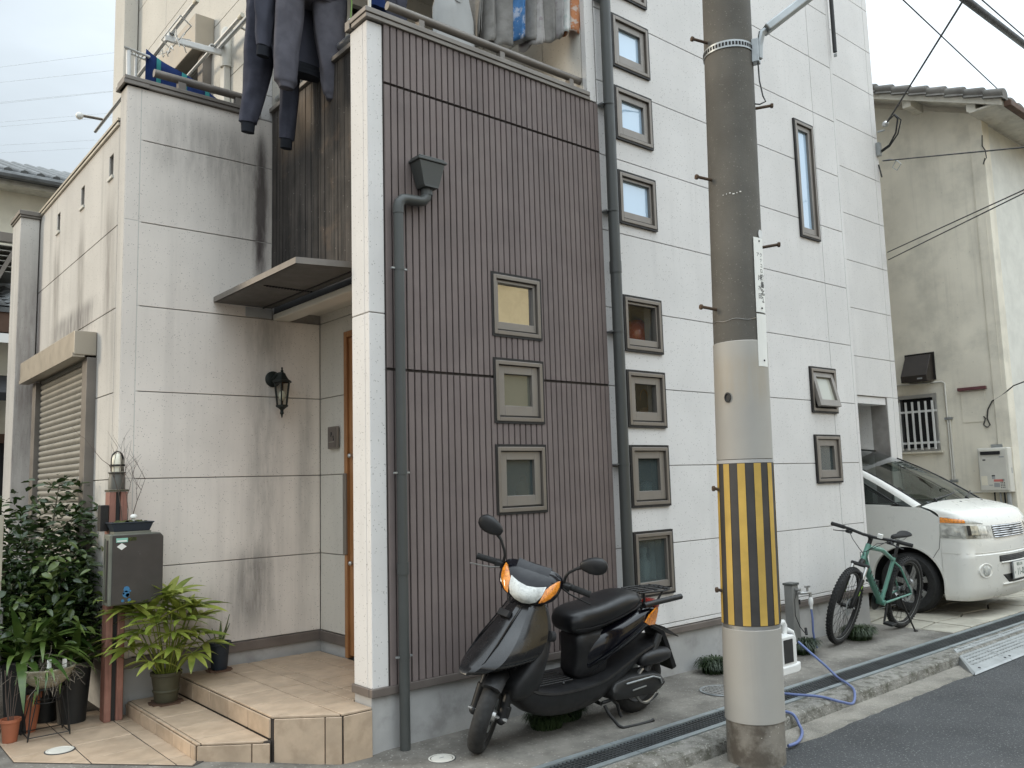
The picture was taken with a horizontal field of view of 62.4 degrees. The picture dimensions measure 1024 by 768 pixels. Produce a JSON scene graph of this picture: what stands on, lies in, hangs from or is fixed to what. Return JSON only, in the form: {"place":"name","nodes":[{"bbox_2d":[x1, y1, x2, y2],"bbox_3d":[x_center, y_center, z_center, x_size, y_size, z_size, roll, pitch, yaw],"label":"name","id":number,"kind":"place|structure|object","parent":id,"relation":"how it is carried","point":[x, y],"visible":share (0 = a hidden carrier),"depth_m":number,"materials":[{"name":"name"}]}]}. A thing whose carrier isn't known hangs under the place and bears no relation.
{"place":"outdoors","nodes":[
{"label":"outdoors","id":0,"kind":"place"},
{"bbox_2d":[0,159,70,512],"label":"old house","id":1,"kind":"structure","parent":0,"point":[27,187],"depth_m":11.77,"materials":[{"name":"concrete"}]},
{"bbox_2d":[0,443,3,512],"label":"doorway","id":2,"kind":"structure","parent":1,"relation":"in","point":[1,444],"depth_m":10.94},
{"bbox_2d":[0,669,99,727],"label":"garden bed","id":3,"kind":"object","parent":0,"point":[91,706],"depth_m":5.95,"materials":[{"name":"soil"}]},
{"bbox_2d":[0,473,103,671],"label":"garden shrub","id":4,"kind":"object","parent":3,"relation":"on","point":[51,580],"visible":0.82,"depth_m":5.72,"materials":[{"name":"green plant"}]},
{"bbox_2d":[0,623,951,767],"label":"sidewalk","id":5,"kind":"structure","parent":0,"point":[515,742],"depth_m":5.17,"materials":[{"name":"concrete"}]},
{"bbox_2d":[0,607,2,678],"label":"block pillar","id":6,"kind":"structure","parent":5,"relation":"on","point":[1,617],"depth_m":5.31,"materials":[{"name":"concrete"}]},
{"bbox_2d":[0,515,3,604],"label":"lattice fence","id":7,"kind":"object","parent":6,"relation":"on","point":[1,532],"visible":1,"depth_m":5.39,"materials":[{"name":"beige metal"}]},
{"bbox_2d":[0,710,203,766],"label":"tiled forecourt","id":8,"kind":"structure","parent":5,"relation":"on","point":[92,738],"depth_m":4.93,"materials":[{"name":"tile"}]},
{"bbox_2d":[0,670,21,743],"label":"terracotta pot","id":9,"kind":"object","parent":8,"relation":"on","point":[10,725],"visible":0.98,"depth_m":5.05,"materials":[{"name":"ceramic"}]},
{"bbox_2d":[24,691,41,733],"bbox_3d":[-3.031,2.052,5.284,0.156,0.235,0.156,4,-9,-40],"label":"terracotta pot","id":10,"kind":"object","parent":8,"relation":"on","point":[35,719],"visible":0.38,"depth_m":5.25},
{"bbox_2d":[20,683,70,742],"bbox_3d":[-2.869,2.011,5.203,0.238,0.290,0.208,4,-9,-40],"label":"wire plant stand","id":11,"kind":"object","parent":8,"relation":"on","point":[44,699],"visible":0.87,"depth_m":5.19,"materials":[{"name":"black metal"}]},
{"bbox_2d":[3,644,94,699],"bbox_3d":[-2.858,1.770,5.226,0.486,0.308,0.491,0,-7,-15],"label":"potted plant","id":12,"kind":"object","parent":11,"relation":"on","point":[48,676],"visible":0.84,"depth_m":5.15,"materials":[{"name":"green plant"}]},
{"bbox_2d":[0,587,101,723],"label":"strap leaf plant","id":13,"kind":"object","parent":8,"relation":"on","point":[47,713],"visible":0.34,"depth_m":5.47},
{"bbox_2d":[0,606,102,734],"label":"strap leaf plant","id":14,"kind":"object","parent":8,"relation":"on","point":[19,670],"visible":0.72,"depth_m":5.21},
{"bbox_2d":[44,746,75,754],"bbox_3d":[-2.600,2.106,4.858,0.162,0.007,0.162,4,-9,-40],"label":"manhole cover","id":15,"kind":"object","parent":8,"relation":"on","point":[59,750],"visible":1,"depth_m":4.84,"materials":[{"name":"white plastic"}]},
{"bbox_2d":[0,619,128,724],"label":"strap leaf plant","id":16,"kind":"object","parent":8,"relation":"on","point":[78,692],"visible":0.38,"depth_m":5.43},
{"bbox_2d":[97,451,128,722],"bbox_3d":[-2.640,1.315,5.578,0.194,1.744,0.113,4,-9,-40],"label":"lamp post","id":17,"kind":"object","parent":8,"relation":"on","point":[111,692],"visible":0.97,"depth_m":5.52,"materials":[{"name":"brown wood"}]},
{"bbox_2d":[102,532,162,606],"bbox_3d":[-2.488,1.207,5.546,0.343,0.450,0.147,4,-9,-40],"label":"mailbox","id":18,"kind":"object","parent":17,"relation":"attached to","point":[132,566],"visible":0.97,"depth_m":5.48,"materials":[{"name":"metal"}]},
{"bbox_2d":[105,519,154,534],"bbox_3d":[-2.517,0.937,5.564,0.270,0.091,0.148,4,-9,-40],"label":"planter tray","id":19,"kind":"object","parent":18,"relation":"on","point":[129,526],"visible":0.98,"depth_m":5.51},
{"bbox_2d":[73,428,144,520],"bbox_3d":[-2.571,0.591,5.498,0.291,0.641,0.465,-6,-8,36],"label":"dry shrub","id":20,"kind":"object","parent":19,"relation":"in","point":[126,466],"visible":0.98,"depth_m":5.59,"materials":[{"name":"brown plant"}]},
{"bbox_2d":[111,533,162,605],"bbox_3d":[-2.437,1.201,5.502,0.315,0.438,0.010,4,-9,-40],"label":"door","id":21,"kind":"structure","parent":18,"relation":"in","point":[138,566],"depth_m":5.50,"materials":[{"name":"metal"}]},
{"bbox_2d":[126,651,372,764],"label":"porch steps","id":22,"kind":"structure","parent":5,"relation":"on","point":[304,708],"depth_m":4.96,"materials":[{"name":"tile"}]},
{"bbox_2d":[148,697,183,706],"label":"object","id":23,"kind":"object","parent":22,"relation":"on","point":[177,701],"visible":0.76,"depth_m":5.49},
{"bbox_2d":[95,576,234,703],"bbox_3d":[-2.274,1.689,5.569,0.901,0.782,0.683,4,-9,-40],"label":"potted palm","id":24,"kind":"object","parent":23,"relation":"on","point":[165,683],"visible":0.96,"depth_m":5.51,"materials":[{"name":"green plant"}]},
{"bbox_2d":[206,666,232,672],"bbox_3d":[-2.051,2.000,5.916,0.170,0.009,0.163,4,-9,-40],"label":"pot mat","id":25,"kind":"object","parent":22,"relation":"on","point":[208,670],"visible":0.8,"depth_m":5.87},
{"bbox_2d":[206,614,230,670],"bbox_3d":[-2.062,1.814,5.936,0.169,0.365,0.158,0,-7,-10],"label":"potted snake plant","id":26,"kind":"object","parent":25,"relation":"on","point":[219,658],"visible":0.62,"depth_m":5.88,"materials":[{"name":"green plant"}]},
{"bbox_2d":[428,754,455,762],"bbox_3d":[-0.392,2.082,4.700,0.162,0.008,0.162,4,-9,-40],"label":"manhole cover","id":27,"kind":"object","parent":5,"relation":"on","point":[439,758],"visible":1,"depth_m":4.69,"materials":[{"name":"white plastic"}]},
{"bbox_2d":[521,712,573,731],"bbox_3d":[0.216,2.076,5.245,0.374,0.117,0.336,4,-9,-40],"label":"grass clump","id":28,"kind":"object","parent":5,"relation":"on","point":[540,723],"visible":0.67,"depth_m":5.16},
{"bbox_2d":[459,514,682,753],"bbox_3d":[0.439,1.468,5.197,1.722,1.322,0.648,3,-1,-38],"label":"motor scooter","id":29,"kind":"object","parent":5,"relation":"on","point":[606,645],"visible":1,"depth_m":5.01,"materials":[{"name":"plastic"}]},
{"bbox_2d":[563,705,590,722],"bbox_3d":[0.337,2.088,5.423,0.418,0.126,0.365,4,-9,-40],"label":"grass clump","id":30,"kind":"object","parent":5,"relation":"on","point":[577,715],"visible":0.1,"depth_m":5.34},
{"bbox_2d":[694,654,722,674],"bbox_3d":[1.571,2.184,6.570,0.393,0.130,0.356,4,-9,-40],"label":"grass clump","id":31,"kind":"object","parent":5,"relation":"on","point":[711,666],"visible":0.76,"depth_m":6.50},
{"bbox_2d":[699,685,723,695],"bbox_3d":[1.483,2.177,6.001,0.306,0.010,0.306,4,-9,-40],"label":"floor grate","id":32,"kind":"object","parent":5,"relation":"on","point":[715,690],"visible":0.57,"depth_m":6.00,"materials":[{"name":"metal"}]},
{"bbox_2d":[532,611,1023,767],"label":"drain channel","id":33,"kind":"object","parent":5,"relation":"in","point":[604,755],"visible":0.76,"depth_m":5.71,"materials":[{"name":"metal"}]},
{"bbox_2d":[784,641,855,704],"bbox_3d":[2.166,2.091,6.081,0.708,0.247,1.031,-8,-9,44],"label":"garden hose","id":34,"kind":"object","parent":33,"relation":"on","point":[835,675],"visible":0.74,"depth_m":5.79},
{"bbox_2d":[781,619,800,675],"bbox_3d":[2.111,2.035,6.590,0.324,0.399,0.198,4,-9,-40],"label":"hose reel","id":35,"kind":"object","parent":5,"relation":"on","point":[791,664],"visible":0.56,"depth_m":6.50,"materials":[{"name":"white plastic"}]},
{"bbox_2d":[783,639,793,663],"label":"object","id":36,"kind":"structure","parent":35,"relation":"in","point":[788,644],"depth_m":6.48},
{"bbox_2d":[782,582,812,641],"bbox_3d":[2.446,2.012,7.277,0.232,0.587,0.232,4,-9,-40],"label":"water post","id":37,"kind":"object","parent":5,"relation":"on","point":[791,596],"visible":0.84,"depth_m":7.27,"materials":[{"name":"grey plastic"}]},
{"bbox_2d":[796,636,821,655],"bbox_3d":[2.458,2.225,7.187,0.454,0.140,0.403,4,-9,-40],"label":"grass clump","id":38,"kind":"object","parent":5,"relation":"on","point":[808,644],"visible":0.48,"depth_m":7.09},
{"bbox_2d":[838,623,878,640],"bbox_3d":[3.172,2.272,7.732,0.432,0.129,0.390,4,-9,-40],"label":"grass clump","id":39,"kind":"object","parent":5,"relation":"on","point":[861,632],"visible":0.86,"depth_m":7.64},
{"bbox_2d":[825,522,923,643],"bbox_3d":[3.396,1.833,7.829,1.820,1.009,0.727,4,2,-40],"label":"mountain bike","id":40,"kind":"object","parent":5,"relation":"on","point":[840,588],"visible":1,"depth_m":7.75,"materials":[{"name":"metal"}]},
{"bbox_2d":[0,0,1023,342],"label":"sky","id":41,"kind":"structure","parent":0,"point":[31,31],"materials":[{"name":"white"}]},
{"bbox_2d":[737,655,1023,767],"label":"road","id":42,"kind":"structure","parent":0,"point":[975,721],"depth_m":5.18,"materials":[{"name":"asphalt"}]},
{"bbox_2d":[690,0,811,767],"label":"utility pole","id":43,"kind":"object","parent":42,"relation":"on","point":[754,695],"visible":1,"depth_m":4.90,"materials":[{"name":"concrete"}]},
{"bbox_2d":[688,666,974,767],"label":"gutter","id":44,"kind":"object","parent":42,"relation":"on","point":[823,725],"visible":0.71,"depth_m":5.69,"materials":[{"name":"concrete"}]},
{"bbox_2d":[785,710,803,747],"bbox_3d":[1.714,2.111,5.212,0.220,0.104,0.522,-1,-7,-2],"label":"garden hose","id":45,"kind":"object","parent":44,"relation":"on","point":[798,741],"visible":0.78,"depth_m":5.23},
{"bbox_2d":[954,625,1023,674],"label":"kerb ramp","id":46,"kind":"structure","parent":42,"relation":"on","point":[982,659],"depth_m":7.17,"materials":[{"name":"metal"}]},
{"bbox_2d":[868,590,1023,633],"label":"carport floor","id":47,"kind":"structure","parent":0,"point":[944,615],"depth_m":8.95,"materials":[{"name":"tile"}]},
{"bbox_2d":[861,449,1023,612],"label":"parked van","id":48,"kind":"object","parent":47,"relation":"on","point":[968,545],"visible":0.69,"depth_m":9.02,"materials":[{"name":"white paint"}]},
{"bbox_2d":[872,84,1023,514],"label":"neighbour house","id":49,"kind":"structure","parent":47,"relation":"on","point":[956,295],"depth_m":11.70,"materials":[{"name":"paint"}]},
{"bbox_2d":[901,352,935,382],"bbox_3d":[5.684,-0.228,11.873,0.249,0.419,0.410,4,-9,-40],"label":"vent hood","id":50,"kind":"object","parent":49,"relation":"attached to","point":[919,367],"visible":1,"depth_m":11.81,"materials":[{"name":"brown metal"}]},
{"bbox_2d":[897,393,943,453],"bbox_3d":[5.761,0.565,11.933,0.175,0.825,0.610,4,-9,-40],"label":"window","id":51,"kind":"structure","parent":49,"relation":"in","point":[918,414],"depth_m":11.93,"materials":[{"name":"metal"}]},
{"bbox_2d":[902,0,996,87],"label":"overhead cable","id":52,"kind":"object","parent":49,"relation":"attached to","point":[918,14],"visible":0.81,"depth_m":9.31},
{"bbox_2d":[959,0,1023,48],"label":"overhead cable","id":53,"kind":"object","parent":49,"relation":"attached to","point":[986,15],"visible":0.99,"depth_m":10.79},
{"bbox_2d":[977,444,1014,504],"bbox_3d":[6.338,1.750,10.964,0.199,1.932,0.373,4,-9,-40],"label":"water heater","id":54,"kind":"object","parent":49,"relation":"attached to","point":[995,464],"visible":0.66,"depth_m":10.96,"materials":[{"name":"white metal"}]},
{"bbox_3d":[-0.472,-3.208,6.589,1.635,0.069,0.818,4,-9,-40],"label":"drying rack","id":55,"kind":"object","parent":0,"visible":0},
{"bbox_2d":[367,0,406,20],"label":"navy garments","id":56,"kind":"object","parent":55,"relation":"hanging from","point":[378,5],"visible":0.34,"depth_m":6.04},
{"bbox_2d":[469,0,482,36],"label":"towel","id":57,"kind":"object","parent":55,"relation":"hanging from","point":[476,7],"visible":0.47,"depth_m":6.57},
{"bbox_2d":[474,0,495,46],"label":"towel","id":58,"kind":"object","parent":55,"relation":"hanging from","point":[488,32],"visible":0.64,"depth_m":6.56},
{"bbox_2d":[483,0,513,48],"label":"towel","id":59,"kind":"object","parent":55,"relation":"hanging from","point":[504,20],"visible":0.65,"depth_m":6.59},
{"bbox_2d":[513,0,524,40],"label":"towel","id":60,"kind":"object","parent":55,"relation":"hanging from","point":[518,19],"visible":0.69,"depth_m":6.60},
{"bbox_2d":[514,0,536,43],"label":"towel","id":61,"kind":"object","parent":55,"relation":"hanging from","point":[530,19],"visible":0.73,"depth_m":6.61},
{"bbox_2d":[518,0,544,52],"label":"towel","id":62,"kind":"object","parent":55,"relation":"hanging from","point":[526,44],"visible":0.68,"depth_m":6.59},
{"bbox_2d":[529,0,555,46],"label":"towel","id":63,"kind":"object","parent":55,"relation":"hanging from","point":[549,10],"visible":0.47,"depth_m":6.63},
{"bbox_2d":[554,0,563,40],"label":"towel","id":64,"kind":"object","parent":55,"relation":"hanging from","point":[559,18],"visible":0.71,"depth_m":6.66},
{"bbox_2d":[558,0,570,39],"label":"towel","id":65,"kind":"object","parent":55,"relation":"hanging from","point":[567,26],"visible":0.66,"depth_m":6.63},
{"bbox_2d":[562,0,579,36],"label":"towel","id":66,"kind":"object","parent":55,"relation":"hanging from","point":[574,15],"visible":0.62,"depth_m":6.67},
{"bbox_3d":[-0.453,-3.079,6.450,0.211,0.179,0.016,4,-9,-40],"label":"clothes hanger","id":67,"kind":"object","parent":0,"visible":0},
{"bbox_2d":[432,0,474,46],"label":"tank top","id":68,"kind":"object","parent":67,"relation":"hanging from","point":[457,14],"visible":0.49,"depth_m":6.37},
{"label":"ground","id":69,"kind":"structure","parent":0,"visible":0},
{"bbox_2d":[2,0,903,754],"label":"house","id":70,"kind":"structure","parent":69,"relation":"on","point":[190,270],"depth_m":6.32,"materials":[{"name":"paint"}]},
{"bbox_2d":[76,112,102,120],"bbox_3d":[-3.356,-2.114,6.711,0.055,0.289,0.662,0,-7,-14],"label":"laundry pole","id":71,"kind":"object","parent":70,"relation":"attached to","point":[79,115],"visible":1,"depth_m":6.52,"materials":[{"name":"metal"}]},
{"bbox_2d":[124,46,149,76],"bbox_3d":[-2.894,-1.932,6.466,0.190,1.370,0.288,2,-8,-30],"label":"towel rack","id":72,"kind":"object","parent":70,"relation":"on","point":[129,51],"visible":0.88,"depth_m":6.43,"materials":[{"name":"white plastic"}]},
{"bbox_2d":[145,49,216,98],"bbox_3d":[-2.600,-2.210,6.685,0.580,0.744,0.044,4,-9,-40],"label":"striped towel","id":73,"kind":"object","parent":72,"relation":"hanging from","point":[153,62],"visible":0.19,"depth_m":6.62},
{"bbox_2d":[164,27,231,101],"bbox_3d":[-2.565,-2.102,6.906,0.550,1.850,0.110,4,-9,-40],"label":"pole bracket","id":74,"kind":"object","parent":70,"relation":"attached to","point":[224,53],"visible":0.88,"depth_m":7.07,"materials":[{"name":"white metal"}]},
{"bbox_2d":[94,0,199,132],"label":"laundry pole","id":75,"kind":"object","parent":74,"relation":"attached to","point":[194,3],"visible":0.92,"depth_m":7.08,"materials":[{"name":"metal"}]},
{"bbox_2d":[158,15,191,57],"bbox_3d":[-2.686,-2.708,6.769,0.148,0.292,0.609,4,-9,-40],"label":"pin hanger","id":76,"kind":"object","parent":75,"relation":"hanging from","point":[171,47],"visible":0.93,"depth_m":6.76,"materials":[{"name":"white plastic"}]},
{"bbox_2d":[187,12,244,76],"bbox_3d":[-3.044,-2.726,7.727,0.037,0.075,2.900,4,-9,-40],"label":"laundry pole","id":77,"kind":"object","parent":74,"relation":"attached to","point":[241,15],"visible":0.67,"depth_m":6.97,"materials":[{"name":"metal"}]},
{"bbox_2d":[217,0,370,48],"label":"laundry pole","id":78,"kind":"object","parent":74,"relation":"on","point":[241,24],"visible":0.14,"depth_m":6.84,"materials":[{"name":"metal"}]},
{"bbox_2d":[239,0,299,149],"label":"sweatpants","id":79,"kind":"object","parent":78,"relation":"hanging from","point":[257,73],"visible":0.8,"depth_m":5.94,"materials":[{"name":"fabric"}]},
{"bbox_2d":[254,0,319,82],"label":"sweatshirt","id":80,"kind":"object","parent":78,"relation":"hanging from","point":[308,68],"visible":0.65,"depth_m":5.98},
{"bbox_2d":[273,0,346,101],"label":"track trousers","id":81,"kind":"object","parent":78,"relation":"hanging from","point":[329,19],"visible":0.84,"depth_m":5.89,"materials":[{"name":"fabric"}]},
{"bbox_2d":[265,367,291,416],"bbox_3d":[-1.774,0.068,6.464,0.166,0.395,0.176,4,-9,-40],"label":"wall lantern","id":82,"kind":"object","parent":70,"relation":"attached to","point":[274,379],"depth_m":6.44,"materials":[{"name":"black metal"}]},
{"bbox_2d":[328,426,338,448],"bbox_3d":[-1.383,0.414,6.527,0.022,0.170,0.153,4,-9,-40],"label":"intercom","id":83,"kind":"object","parent":70,"relation":"attached to","point":[333,437],"visible":1,"depth_m":6.50,"materials":[{"name":"grey metal"}]},
{"bbox_2d":[343,330,353,657],"bbox_3d":[-0.945,0.760,6.021,0.108,2.428,0.925,4,-9,-40],"label":"entrance door","id":84,"kind":"structure","parent":70,"relation":"in","point":[348,523],"depth_m":6.31,"materials":[{"name":"brown wood"}]},
{"bbox_2d":[347,0,431,34],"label":"balcony door","id":85,"kind":"structure","parent":70,"relation":"in","point":[357,4],"depth_m":7.40,"materials":[{"name":"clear glass"}]},
{"bbox_2d":[391,154,446,751],"bbox_3d":[-0.550,0.346,5.136,0.375,3.590,0.125,4,-9,-40],"label":"drainpipe","id":86,"kind":"object","parent":70,"relation":"attached to","point":[427,171],"visible":0.98,"depth_m":5.05,"materials":[{"name":"plastic"}]},
{"bbox_2d":[491,271,542,340],"bbox_3d":[-0.007,-0.521,6.140,1.005,0.515,0.544,4,-9,-40],"label":"window","id":87,"kind":"structure","parent":70,"relation":"in","point":[516,305],"depth_m":5.86,"materials":[{"name":"grey metal"}]},
{"bbox_2d":[492,357,544,424],"bbox_3d":[0.009,0.063,6.073,1.005,0.513,0.544,4,-9,-40],"label":"window","id":88,"kind":"structure","parent":70,"relation":"in","point":[518,384],"depth_m":5.79,"materials":[{"name":"grey metal"}]},
{"bbox_2d":[495,444,547,514],"bbox_3d":[0.026,0.652,6.005,1.005,0.535,0.544,4,-9,-40],"label":"window","id":89,"kind":"structure","parent":70,"relation":"in","point":[511,460],"depth_m":5.76,"materials":[{"name":"grey metal"}]},
{"bbox_2d":[515,474,528,494],"bbox_3d":[0.079,0.727,6.003,0.120,0.170,0.120,4,-9,-40],"label":"ornament","id":90,"kind":"object","parent":70,"relation":"on","point":[522,487],"visible":0.83,"depth_m":5.96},
{"bbox_2d":[594,0,637,667],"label":"drainpipe","id":91,"kind":"object","parent":70,"relation":"attached to","point":[607,104],"visible":0.96,"depth_m":6.39,"materials":[{"name":"plastic"}]},
{"bbox_2d":[611,12,650,80],"bbox_3d":[0.933,-2.756,7.245,1.007,0.520,0.544,4,-9,-40],"label":"window","id":92,"kind":"structure","parent":70,"relation":"in","point":[630,40],"depth_m":6.96,"materials":[{"name":"grey metal"}]},
{"bbox_2d":[614,84,653,150],"bbox_3d":[0.951,-2.149,7.176,1.007,0.516,0.544,4,-9,-40],"label":"window","id":93,"kind":"structure","parent":70,"relation":"in","point":[633,111],"depth_m":6.89,"materials":[{"name":"grey metal"}]},
{"bbox_2d":[625,0,646,10],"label":"window","id":94,"kind":"structure","parent":70,"relation":"in","point":[642,4],"depth_m":7.07,"materials":[{"name":"grey metal"}]},
{"bbox_2d":[629,320,644,339],"bbox_3d":[1.040,-0.413,7.079,0.236,0.240,0.236,4,-9,-40],"label":"vase","id":95,"kind":"object","parent":70,"relation":"on","point":[636,329],"visible":0.43,"depth_m":6.98,"materials":[{"name":"orange ceramic"}]},
{"bbox_2d":[617,169,657,231],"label":"window","id":96,"kind":"structure","parent":70,"relation":"in","point":[636,193],"depth_m":6.82,"materials":[{"name":"grey metal"}]},
{"bbox_2d":[622,294,663,354],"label":"window","id":97,"kind":"structure","parent":70,"relation":"in","point":[633,306],"depth_m":6.75,"materials":[{"name":"grey metal"}]},
{"bbox_2d":[639,547,650,579],"bbox_3d":[1.045,1.419,6.697,0.105,0.252,0.105,4,-9,-40],"label":"bottle","id":98,"kind":"object","parent":70,"relation":"on","point":[645,568],"visible":0.94,"depth_m":6.65,"materials":[{"name":"glass"}]},
{"bbox_2d":[626,369,667,427],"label":"window","id":99,"kind":"structure","parent":70,"relation":"in","point":[636,380],"depth_m":6.65,"materials":[{"name":"grey metal"}]},
{"bbox_2d":[629,445,670,507],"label":"window","id":100,"kind":"structure","parent":70,"relation":"in","point":[640,456],"depth_m":6.59,"materials":[{"name":"grey metal"}]},
{"bbox_2d":[647,541,655,578],"bbox_3d":[1.133,1.408,6.772,0.120,0.288,0.120,4,-9,-40],"label":"bottle","id":101,"kind":"object","parent":70,"relation":"on","point":[651,556],"visible":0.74,"depth_m":6.73,"materials":[{"name":"glass"}]},
{"bbox_2d":[632,529,675,597],"bbox_3d":[1.050,1.380,6.770,1.007,0.560,0.544,4,-9,-40],"label":"window","id":102,"kind":"structure","parent":70,"relation":"in","point":[641,538],"depth_m":6.56,"materials":[{"name":"grey metal"}]},
{"bbox_2d":[792,117,820,241],"bbox_3d":[2.938,-2.047,8.841,0.917,1.295,0.544,4,-9,-40],"label":"window","id":103,"kind":"structure","parent":70,"relation":"in","point":[803,136],"depth_m":8.57,"materials":[{"name":"grey metal"}]},
{"bbox_2d":[808,366,841,413],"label":"window","id":104,"kind":"structure","parent":70,"relation":"in","point":[823,382],"depth_m":8.30,"materials":[{"name":"grey metal"}]},
{"bbox_2d":[813,434,843,483],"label":"window","id":105,"kind":"structure","parent":70,"relation":"in","point":[835,475],"depth_m":8.27,"materials":[{"name":"grey metal"}]},
{"bbox_2d":[829,0,836,56],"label":"drainpipe","id":106,"kind":"object","parent":70,"relation":"attached to","point":[832,20],"visible":1,"depth_m":9.18,"materials":[{"name":"metal"}]},
{"bbox_2d":[875,114,901,176],"bbox_3d":[4.997,-3.172,11.186,0.088,0.792,0.397,2,-7,-29],"label":"cable bracket","id":107,"kind":"object","parent":70,"relation":"attached to","point":[879,150],"visible":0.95,"depth_m":11.22,"materials":[{"name":"metal"}]},
{"bbox_2d":[887,0,963,122],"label":"overhead cable","id":108,"kind":"object","parent":107,"relation":"attached to","point":[946,27],"visible":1,"depth_m":9.18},
{"bbox_2d":[883,147,1023,160],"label":"overhead cable","id":109,"kind":"object","parent":107,"relation":"attached to","point":[957,153],"visible":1,"depth_m":9.21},
{"bbox_2d":[887,189,1023,252],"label":"overhead cable","id":110,"kind":"object","parent":70,"relation":"attached to","point":[959,219],"visible":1,"depth_m":9.19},
{"bbox_2d":[888,193,1023,259],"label":"overhead cable","id":111,"kind":"object","parent":70,"relation":"attached to","point":[959,224],"visible":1,"depth_m":9.13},
{"bbox_2d":[602,623,1023,767],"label":"kerb","id":112,"kind":"structure","parent":69,"relation":"on","point":[696,749],"depth_m":5.65,"materials":[{"name":"concrete"}]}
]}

